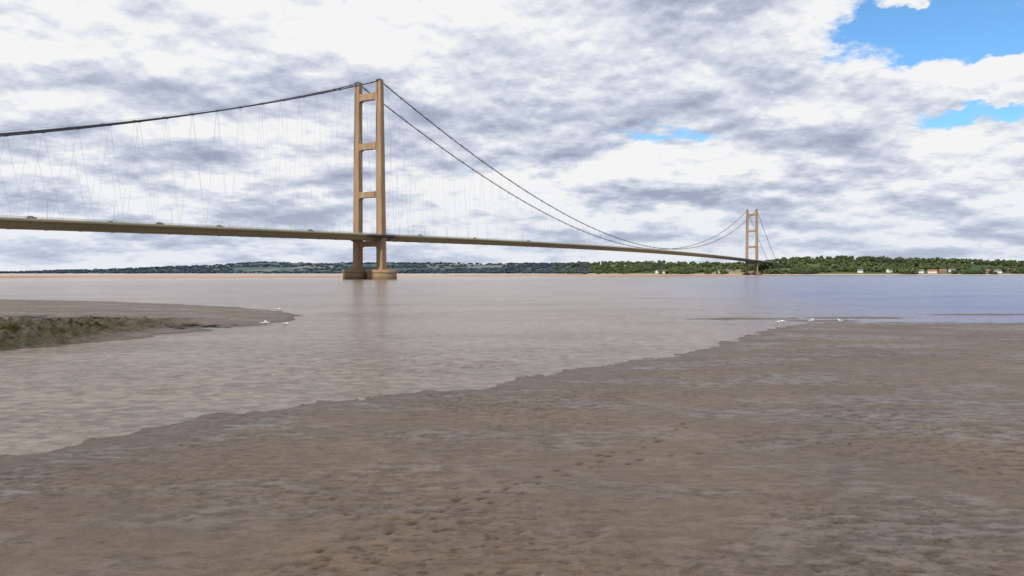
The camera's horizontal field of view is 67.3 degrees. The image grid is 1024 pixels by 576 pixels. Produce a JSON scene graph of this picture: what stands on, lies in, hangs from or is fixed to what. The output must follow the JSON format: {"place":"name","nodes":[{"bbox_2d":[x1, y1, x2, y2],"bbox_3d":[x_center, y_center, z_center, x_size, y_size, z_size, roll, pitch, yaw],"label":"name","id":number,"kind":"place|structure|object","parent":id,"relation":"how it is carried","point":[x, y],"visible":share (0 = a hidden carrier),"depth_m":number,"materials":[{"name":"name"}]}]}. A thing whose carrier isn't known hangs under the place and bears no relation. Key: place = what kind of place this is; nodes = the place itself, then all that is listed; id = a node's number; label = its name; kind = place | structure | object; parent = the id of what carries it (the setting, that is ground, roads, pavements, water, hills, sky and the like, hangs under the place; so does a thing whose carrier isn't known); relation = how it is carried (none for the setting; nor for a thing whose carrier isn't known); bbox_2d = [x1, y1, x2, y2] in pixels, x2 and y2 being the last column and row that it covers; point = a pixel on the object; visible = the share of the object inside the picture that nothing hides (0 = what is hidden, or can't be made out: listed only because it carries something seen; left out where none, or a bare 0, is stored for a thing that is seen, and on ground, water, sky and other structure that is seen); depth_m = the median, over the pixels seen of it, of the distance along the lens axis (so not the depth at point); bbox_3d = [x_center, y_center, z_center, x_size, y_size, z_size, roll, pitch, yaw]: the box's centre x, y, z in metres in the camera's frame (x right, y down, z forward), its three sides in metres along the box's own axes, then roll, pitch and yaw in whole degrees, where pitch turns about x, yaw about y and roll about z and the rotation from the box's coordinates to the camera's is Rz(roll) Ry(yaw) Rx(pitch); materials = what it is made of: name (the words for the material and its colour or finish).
{"place":"outdoors","nodes":[
{"label":"outdoors","id":0,"kind":"place"},
{"bbox_2d":[0,276,476,278],"bbox_3d":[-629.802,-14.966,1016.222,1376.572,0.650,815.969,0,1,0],"label":"sandbank","id":1,"kind":"structure","parent":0,"point":[37,277],"depth_m":830.88,"materials":[{"name":"brown sand"}]},
{"bbox_2d":[0,299,1023,575],"bbox_3d":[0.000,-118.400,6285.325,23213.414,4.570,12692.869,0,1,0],"label":"ground","id":2,"kind":"structure","parent":0,"point":[852,449],"depth_m":19.38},
{"bbox_2d":[0,274,1023,457],"bbox_3d":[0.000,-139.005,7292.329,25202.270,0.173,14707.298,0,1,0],"label":"water","id":3,"kind":"structure","parent":0,"point":[341,339],"depth_m":66.37,"materials":[{"name":"grey liquid"}]},
{"bbox_2d":[0,78,776,278],"bbox_3d":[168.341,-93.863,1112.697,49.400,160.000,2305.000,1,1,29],"label":"suspension bridge","id":4,"kind":"structure","parent":3,"relation":"in","point":[359,238],"depth_m":600.60,"materials":[{"name":"concrete"}]},
{"bbox_2d":[0,260,1023,274],"bbox_3d":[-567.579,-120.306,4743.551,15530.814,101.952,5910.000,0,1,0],"label":"bank terrain","id":5,"kind":"structure","parent":0,"point":[269,268],"depth_m":4248.21,"materials":[{"name":"green plant"}]},
{"bbox_2d":[0,261,592,272],"bbox_3d":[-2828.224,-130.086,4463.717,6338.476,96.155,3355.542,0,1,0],"label":"hill woodland","id":6,"kind":"object","parent":5,"relation":"on","point":[510,267],"visible":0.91,"depth_m":4736.17,"materials":[{"name":"green plant"}]},
{"bbox_2d":[553,255,1023,273],"bbox_3d":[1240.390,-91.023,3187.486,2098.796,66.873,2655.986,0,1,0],"label":"bank woodland","id":7,"kind":"object","parent":5,"relation":"on","point":[961,265],"visible":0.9,"depth_m":2060.78,"materials":[{"name":"green plant"}]},
{"bbox_2d":[0,0,1023,270],"label":"sky","id":8,"kind":"structure","parent":0,"point":[893,129],"materials":[{"name":"white"}]},
{"bbox_2d":[442,275,767,276],"bbox_3d":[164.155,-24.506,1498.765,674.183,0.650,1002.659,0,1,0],"label":"sandbank","id":9,"kind":"structure","parent":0,"point":[615,275],"depth_m":1375.34,"materials":[{"name":"brown sand"}]}
]}

